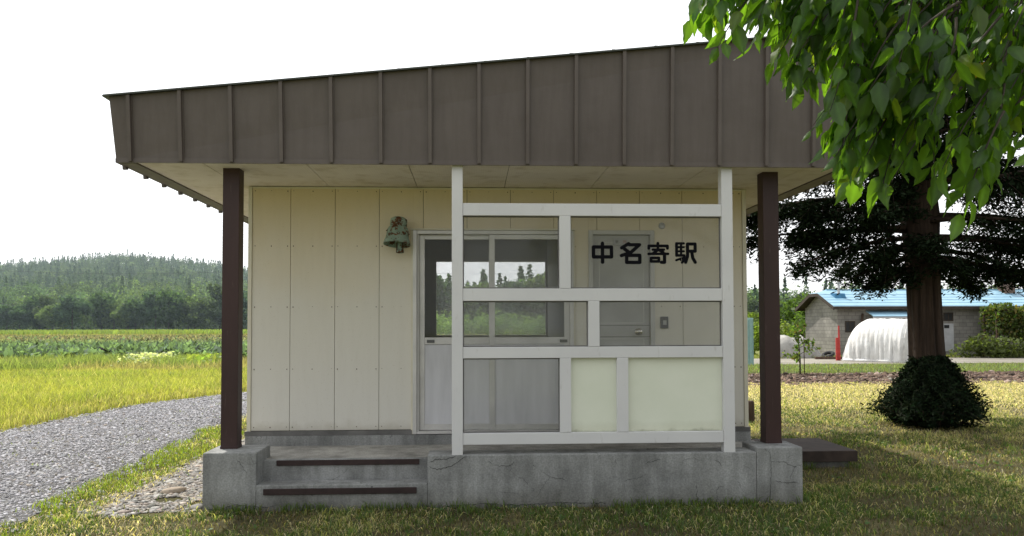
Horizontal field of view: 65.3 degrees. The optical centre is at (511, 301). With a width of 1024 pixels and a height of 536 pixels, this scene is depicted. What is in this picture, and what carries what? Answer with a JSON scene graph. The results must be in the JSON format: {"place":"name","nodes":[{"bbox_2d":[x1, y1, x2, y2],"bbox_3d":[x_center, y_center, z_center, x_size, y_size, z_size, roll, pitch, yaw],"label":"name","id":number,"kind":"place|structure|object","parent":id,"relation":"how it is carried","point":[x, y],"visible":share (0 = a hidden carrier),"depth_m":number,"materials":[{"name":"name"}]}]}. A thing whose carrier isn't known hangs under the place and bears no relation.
{"place":"outdoors","nodes":[
{"label":"outdoors","id":0,"kind":"place"},
{"bbox_2d":[0,391,246,533],"bbox_3d":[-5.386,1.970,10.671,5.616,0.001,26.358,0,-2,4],"label":"gravel track","id":1,"kind":"structure","parent":0,"point":[34,492],"depth_m":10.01,"materials":[{"name":"grey gravel"}]},
{"bbox_2d":[1,391,246,431],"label":"rice field","id":2,"kind":"structure","parent":0,"point":[101,411],"depth_m":15.46,"materials":[{"name":"green plant"}]},
{"bbox_2d":[0,365,246,430],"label":"rice","id":3,"kind":"object","parent":2,"relation":"on","point":[27,396],"visible":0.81,"depth_m":18.92,"materials":[{"name":"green plant"}]},
{"bbox_2d":[0,333,487,358],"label":"crop plants","id":4,"kind":"object","parent":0,"point":[24,345],"visible":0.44,"depth_m":47.07,"materials":[{"name":"green plant"}]},
{"bbox_2d":[0,265,530,330],"bbox_3d":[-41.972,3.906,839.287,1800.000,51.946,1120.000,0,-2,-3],"label":"hill","id":5,"kind":"structure","parent":0,"point":[164,328],"depth_m":300.86,"materials":[{"name":"green plant"}]},
{"bbox_2d":[0,353,1023,535],"bbox_3d":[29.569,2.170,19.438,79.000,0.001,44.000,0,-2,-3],"label":"lawn","id":6,"kind":"structure","parent":0,"point":[848,471],"depth_m":6.94,"materials":[{"name":"plant"}]},
{"bbox_2d":[72,434,244,520],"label":"cobbles","id":7,"kind":"object","parent":6,"relation":"on","point":[194,484],"visible":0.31,"depth_m":7.58,"materials":[{"name":"stone"}]},
{"bbox_2d":[160,487,186,493],"bbox_3d":[-3.306,1.860,7.803,0.235,0.093,0.182,0,-2,-3],"label":"flat stone","id":8,"kind":"object","parent":7,"relation":"on","point":[173,490],"visible":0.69,"depth_m":7.75,"materials":[{"name":"beige stone"}]},
{"bbox_2d":[102,36,871,511],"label":"station building","id":9,"kind":"structure","parent":6,"relation":"on","point":[316,184],"depth_m":7.40,"materials":[{"name":"concrete"}]},
{"bbox_2d":[383,216,409,253],"bbox_3d":[-1.174,-0.674,8.159,0.275,0.373,0.336,0,-2,-3],"label":"bell","id":10,"kind":"object","parent":9,"relation":"attached to","point":[397,235],"visible":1,"depth_m":8.09,"materials":[{"name":"metal"}]},
{"bbox_2d":[419,235,489,429],"bbox_3d":[-0.576,0.323,8.349,0.781,2.032,0.038,0,-2,-3],"label":"door leaf","id":11,"kind":"structure","parent":9,"relation":"in","point":[435,353],"depth_m":8.33,"materials":[{"name":"metal"}]},
{"bbox_2d":[434,259,547,336],"bbox_3d":[-0.321,-0.038,12.227,1.750,1.210,0.060,0,-2,-3],"label":"back window","id":12,"kind":"structure","parent":9,"relation":"in","point":[437,260],"depth_m":12.21,"materials":[{"name":"glass"}]},
{"bbox_2d":[489,235,569,429],"bbox_3d":[0.185,0.321,8.350,0.838,2.032,0.038,0,-2,-3],"label":"door leaf","id":13,"kind":"structure","parent":9,"relation":"in","point":[523,392],"depth_m":8.33,"materials":[{"name":"metal"}]},
{"bbox_2d":[452,165,734,454],"bbox_3d":[0.738,0.072,7.263,2.562,2.602,0.100,0,-2,-3],"label":"porch screen","id":14,"kind":"object","parent":9,"relation":"on","point":[646,393],"visible":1,"depth_m":7.24,"materials":[{"name":"white paint"}]},
{"bbox_2d":[593,235,649,344],"bbox_3d":[1.154,0.329,8.396,0.602,2.054,0.112,0,-2,-3],"label":"toilet door","id":15,"kind":"structure","parent":9,"relation":"in","point":[621,323],"depth_m":8.43,"materials":[{"name":"grey metal"}]},
{"bbox_2d":[659,223,664,228],"bbox_3d":[1.585,-0.797,8.442,0.072,0.072,0.020,0,-2,-3],"label":"vent cap","id":16,"kind":"object","parent":9,"relation":"attached to","point":[661,225],"visible":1,"depth_m":8.43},
{"bbox_2d":[660,317,667,327],"bbox_3d":[1.603,0.225,8.403,0.082,0.124,0.032,0,-2,-3],"label":"switch box","id":17,"kind":"object","parent":9,"relation":"attached to","point":[663,322],"visible":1,"depth_m":8.39,"materials":[{"name":"grey plastic"}]},
{"bbox_2d":[747,318,753,364],"bbox_3d":[9.991,1.695,33.502,0.260,1.980,0.200,0,-2,-3],"label":"green post","id":18,"kind":"object","parent":6,"relation":"on","point":[750,341],"visible":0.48,"depth_m":33.44,"materials":[{"name":"metal"}]},
{"bbox_2d":[748,400,754,423],"bbox_3d":[3.962,1.871,13.309,0.160,0.422,0.156,0,-2,-3],"label":"wooden stump","id":19,"kind":"object","parent":6,"relation":"on","point":[751,410],"visible":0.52,"depth_m":13.24,"materials":[{"name":"brown wood"}]},
{"bbox_2d":[751,438,857,467],"bbox_3d":[3.338,1.816,9.578,1.140,0.287,1.050,0,-2,-3],"label":"platform","id":20,"kind":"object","parent":6,"relation":"on","point":[821,453],"visible":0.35,"depth_m":9.12,"materials":[{"name":"concrete"}]},
{"bbox_2d":[683,0,1023,241],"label":"cherry tree","id":21,"kind":"object","parent":6,"relation":"on","point":[936,51],"visible":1,"depth_m":2.93,"materials":[{"name":"green plant"}]},
{"bbox_2d":[746,0,1023,427],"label":"yew tree","id":22,"kind":"object","parent":6,"relation":"on","point":[929,260],"visible":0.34,"depth_m":12.72,"materials":[{"name":"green plant"}]},
{"bbox_2d":[860,354,995,428],"bbox_3d":[6.688,1.457,12.907,1.970,1.237,1.882,-1,-2,22],"label":"clipped bush","id":23,"kind":"object","parent":6,"relation":"on","point":[902,402],"visible":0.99,"depth_m":12.47,"materials":[{"name":"green plant"}]},
{"bbox_2d":[0,0,1023,294],"label":"sky","id":24,"kind":"structure","parent":0,"point":[63,190],"materials":[{"name":"white"}]},
{"bbox_2d":[748,370,1023,387],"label":"soil bed","id":25,"kind":"object","parent":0,"point":[846,386],"depth_m":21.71,"materials":[{"name":"brown soil"}]},
{"bbox_2d":[782,320,820,374],"bbox_3d":[9.692,1.574,26.557,1.285,1.864,1.158,0,-2,-3],"label":"sapling","id":26,"kind":"object","parent":25,"relation":"on","point":[797,356],"visible":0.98,"depth_m":26.43,"materials":[{"name":"green plant"}]},
{"bbox_2d":[754,356,1023,363],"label":"dirt road","id":27,"kind":"structure","parent":0,"point":[956,359],"depth_m":36.93,"materials":[{"name":"grey gravel"}]},
{"bbox_2d":[780,335,821,357],"bbox_3d":[14.504,2.337,41.320,3.193,1.190,1.595,0,-2,-3],"label":"sheet heap","id":28,"kind":"object","parent":27,"relation":"on","point":[787,343],"visible":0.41,"depth_m":40.65,"materials":[{"name":"white plastic"}]},
{"bbox_2d":[822,351,834,356],"bbox_3d":[16.136,2.740,40.787,0.637,0.396,0.660,0,-2,-3],"label":"old tyre","id":29,"kind":"object","parent":27,"relation":"on","point":[826,353],"visible":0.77,"depth_m":40.74,"materials":[{"name":"rubber"}]},
{"bbox_2d":[815,357,841,358],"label":"timber beam","id":30,"kind":"structure","parent":27,"relation":"on","point":[826,357],"depth_m":39.35,"materials":[{"name":"brown wood"}]},
{"bbox_2d":[835,326,840,360],"bbox_3d":[15.432,1.988,37.822,0.200,1.650,0.100,0,-2,-3],"label":"red stake","id":31,"kind":"object","parent":27,"relation":"on","point":[838,353],"visible":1,"depth_m":37.77,"materials":[{"name":"paint"}]},
{"bbox_2d":[842,318,907,362],"bbox_3d":[17.128,1.808,37.168,2.748,1.999,3.055,2,-3,-45],"label":"sheeted shelter","id":32,"kind":"object","parent":27,"relation":"on","point":[878,340],"visible":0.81,"depth_m":36.24,"materials":[{"name":"white plastic"}]},
{"bbox_2d":[948,332,1023,357],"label":"shrub","id":33,"kind":"object","parent":27,"relation":"on","point":[988,348],"visible":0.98,"depth_m":40.50,"materials":[{"name":"green plant"}]},
{"bbox_2d":[978,302,1023,354],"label":"hedge","id":34,"kind":"object","parent":27,"relation":"on","point":[1005,316],"visible":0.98,"depth_m":41.62,"materials":[{"name":"green plant"}]},
{"label":"ground","id":35,"kind":"structure","parent":0,"visible":0},
{"bbox_2d":[0,304,15,329],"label":"broadleaf tree","id":36,"kind":"object","parent":35,"relation":"on","point":[5,319],"visible":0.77,"depth_m":246.94,"materials":[{"name":"green plant"}]},
{"bbox_2d":[8,304,33,329],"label":"broadleaf tree","id":37,"kind":"object","parent":35,"relation":"on","point":[17,313],"visible":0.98,"depth_m":247.02,"materials":[{"name":"green plant"}]},
{"bbox_2d":[20,292,60,329],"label":"broadleaf tree","id":38,"kind":"object","parent":35,"relation":"on","point":[33,301],"visible":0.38,"depth_m":251.82,"materials":[{"name":"green plant"}]},
{"bbox_2d":[31,294,58,329],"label":"broadleaf tree","id":39,"kind":"object","parent":35,"relation":"on","point":[46,300],"visible":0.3,"depth_m":247.97,"materials":[{"name":"green plant"}]},
{"bbox_2d":[34,302,67,329],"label":"broadleaf tree","id":40,"kind":"object","parent":35,"relation":"on","point":[47,311],"visible":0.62,"depth_m":243.21,"materials":[{"name":"green plant"}]},
{"bbox_2d":[50,294,94,329],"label":"broadleaf tree","id":41,"kind":"object","parent":35,"relation":"on","point":[66,313],"visible":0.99,"depth_m":243.04,"materials":[{"name":"green plant"}]},
{"bbox_2d":[86,289,117,328],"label":"broadleaf tree","id":42,"kind":"object","parent":35,"relation":"on","point":[98,300],"visible":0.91,"depth_m":253.51,"materials":[{"name":"green plant"}]},
{"bbox_2d":[101,300,122,329],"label":"broadleaf tree","id":43,"kind":"object","parent":35,"relation":"on","point":[109,321],"visible":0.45,"depth_m":253.41,"materials":[{"name":"green plant"}]},
{"bbox_2d":[110,303,143,329],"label":"broadleaf tree","id":44,"kind":"object","parent":35,"relation":"on","point":[117,313],"visible":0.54,"depth_m":248.48,"materials":[{"name":"green plant"}]},
{"bbox_2d":[120,296,148,329],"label":"broadleaf tree","id":45,"kind":"object","parent":35,"relation":"on","point":[132,302],"visible":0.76,"depth_m":248.91,"materials":[{"name":"green plant"}]},
{"bbox_2d":[134,290,171,328],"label":"broadleaf tree","id":46,"kind":"object","parent":35,"relation":"on","point":[149,300],"visible":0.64,"depth_m":247.67,"materials":[{"name":"green plant"}]},
{"bbox_2d":[152,287,186,329],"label":"broadleaf tree","id":47,"kind":"object","parent":35,"relation":"on","point":[167,314],"visible":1,"depth_m":246.73,"materials":[{"name":"green plant"}]},
{"bbox_2d":[177,295,201,328],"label":"broadleaf tree","id":48,"kind":"object","parent":35,"relation":"on","point":[190,299],"visible":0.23,"depth_m":253.29,"materials":[{"name":"green plant"}]},
{"bbox_2d":[179,299,211,328],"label":"broadleaf tree","id":49,"kind":"object","parent":35,"relation":"on","point":[196,321],"visible":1,"depth_m":249.17,"materials":[{"name":"green plant"}]},
{"bbox_2d":[197,283,221,329],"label":"broadleaf tree","id":50,"kind":"object","parent":35,"relation":"on","point":[215,291],"visible":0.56,"depth_m":251.12,"materials":[{"name":"green plant"}]},
{"bbox_2d":[215,290,247,325],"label":"broadleaf tree","id":51,"kind":"object","parent":35,"relation":"on","point":[245,302],"visible":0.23,"depth_m":250.56,"materials":[{"name":"green plant"}]},
{"bbox_2d":[0,329,783,370],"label":"meadow weeds","id":52,"kind":"object","parent":35,"relation":"on","point":[149,360],"visible":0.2,"depth_m":31.88,"materials":[{"name":"green plant"}]},
{"bbox_2d":[436,282,451,325],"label":"broadleaf tree","id":53,"kind":"object","parent":35,"relation":"on","point":[439,302],"visible":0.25,"depth_m":132.87,"materials":[{"name":"green plant"}]},
{"bbox_2d":[436,273,451,315],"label":"broadleaf tree","id":54,"kind":"object","parent":35,"relation":"on","point":[439,280],"visible":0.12,"depth_m":134.06,"materials":[{"name":"green plant"}]},
{"bbox_2d":[436,280,451,329],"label":"broadleaf tree","id":55,"kind":"object","parent":35,"relation":"on","point":[449,286],"visible":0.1,"depth_m":137.11,"materials":[{"name":"green plant"}]},
{"bbox_2d":[446,281,500,333],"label":"broadleaf tree","id":56,"kind":"object","parent":35,"relation":"on","point":[470,308],"visible":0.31,"depth_m":133.82,"materials":[{"name":"green plant"}]},
{"bbox_2d":[0,249,1017,334],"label":"forest","id":57,"kind":"object","parent":35,"relation":"on","point":[186,276],"visible":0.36,"depth_m":361.41,"materials":[{"name":"green plant"}]},
{"bbox_2d":[495,279,529,328],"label":"broadleaf tree","id":58,"kind":"object","parent":35,"relation":"on","point":[510,307],"visible":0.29,"depth_m":130.54,"materials":[{"name":"green plant"}]},
{"bbox_2d":[515,278,544,331],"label":"broadleaf tree","id":59,"kind":"object","parent":35,"relation":"on","point":[531,307],"visible":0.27,"depth_m":130.93,"materials":[{"name":"green plant"}]},
{"bbox_2d":[519,271,544,323],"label":"broadleaf tree","id":60,"kind":"object","parent":35,"relation":"on","point":[535,281],"visible":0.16,"depth_m":130.66,"materials":[{"name":"green plant"}]},
{"bbox_2d":[747,291,752,312],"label":"broadleaf tree","id":61,"kind":"object","parent":35,"relation":"on","point":[748,301],"visible":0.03,"depth_m":192.94,"materials":[{"name":"green plant"}]},
{"bbox_2d":[747,298,758,317],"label":"broadleaf tree","id":62,"kind":"object","parent":35,"relation":"on","point":[753,305],"visible":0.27,"depth_m":197.85,"materials":[{"name":"green plant"}]},
{"bbox_2d":[747,311,758,323],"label":"round tree","id":63,"kind":"object","parent":35,"relation":"on","point":[753,315],"visible":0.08,"depth_m":108.33,"materials":[{"name":"green plant"}]},
{"bbox_2d":[753,321,758,354],"bbox_3d":[13.489,2.071,44.591,2.203,2.057,2.226,0,-2,-3],"label":"shrub","id":64,"kind":"object","parent":35,"relation":"on","point":[756,335],"visible":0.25,"depth_m":44.25,"materials":[{"name":"green plant"}]},
{"bbox_2d":[780,319,791,337],"bbox_3d":[15.697,2.163,47.959,2.787,2.133,2.284,0,-2,-3],"label":"shrub","id":65,"kind":"object","parent":35,"relation":"on","point":[782,327],"visible":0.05,"depth_m":47.59,"materials":[{"name":"green plant"}]},
{"bbox_2d":[780,297,798,324],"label":"broadleaf tree","id":66,"kind":"object","parent":35,"relation":"on","point":[781,305],"visible":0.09,"depth_m":188.85,"materials":[{"name":"green plant"}]},
{"bbox_2d":[780,292,812,331],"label":"round tree","id":67,"kind":"object","parent":35,"relation":"on","point":[790,315],"visible":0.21,"depth_m":112.48,"materials":[{"name":"green plant"}]},
{"bbox_2d":[787,311,805,338],"bbox_3d":[17.705,1.902,49.279,1.398,2.722,1.868,0,-2,-3],"label":"shrub","id":68,"kind":"object","parent":35,"relation":"on","point":[797,316],"visible":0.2,"depth_m":49.25,"materials":[{"name":"green plant"}]},
{"bbox_2d":[795,279,1023,355],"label":"farmhouse","id":69,"kind":"object","parent":35,"relation":"on","point":[826,316],"visible":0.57,"depth_m":43.71,"materials":[{"name":"brick"}]},
{"bbox_2d":[845,321,854,331],"bbox_3d":[18.335,1.388,43.334,0.550,0.620,0.035,0,-2,-3],"label":"window","id":70,"kind":"structure","parent":69,"relation":"in","point":[849,325],"depth_m":43.33,"materials":[{"name":"black glass"}]},
{"bbox_2d":[870,318,906,318],"bbox_3d":[20.608,1.960,43.433,2.300,2.050,0.024,0,-2,-3],"label":"doorway","id":71,"kind":"structure","parent":69,"relation":"in","point":[870,318],"depth_m":43.45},
{"bbox_2d":[943,312,952,320],"bbox_3d":[23.827,0.857,43.626,0.550,0.470,0.035,0,-2,-3],"label":"window","id":72,"kind":"structure","parent":69,"relation":"in","point":[947,316],"depth_m":43.61,"materials":[{"name":"black glass"}]},
{"bbox_2d":[944,324,953,350],"bbox_3d":[23.830,1.981,43.584,0.550,1.500,0.045,0,-2,-3],"label":"door","id":73,"kind":"structure","parent":69,"relation":"in","point":[948,328],"depth_m":43.57,"materials":[{"name":"white metal"}]},
{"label":"utility pole","id":74,"kind":"object","parent":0,"visible":0},
{"bbox_2d":[1,270,536,273],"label":"power wire","id":75,"kind":"object","parent":74,"relation":"attached to","point":[199,272],"visible":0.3,"depth_m":117.18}
]}

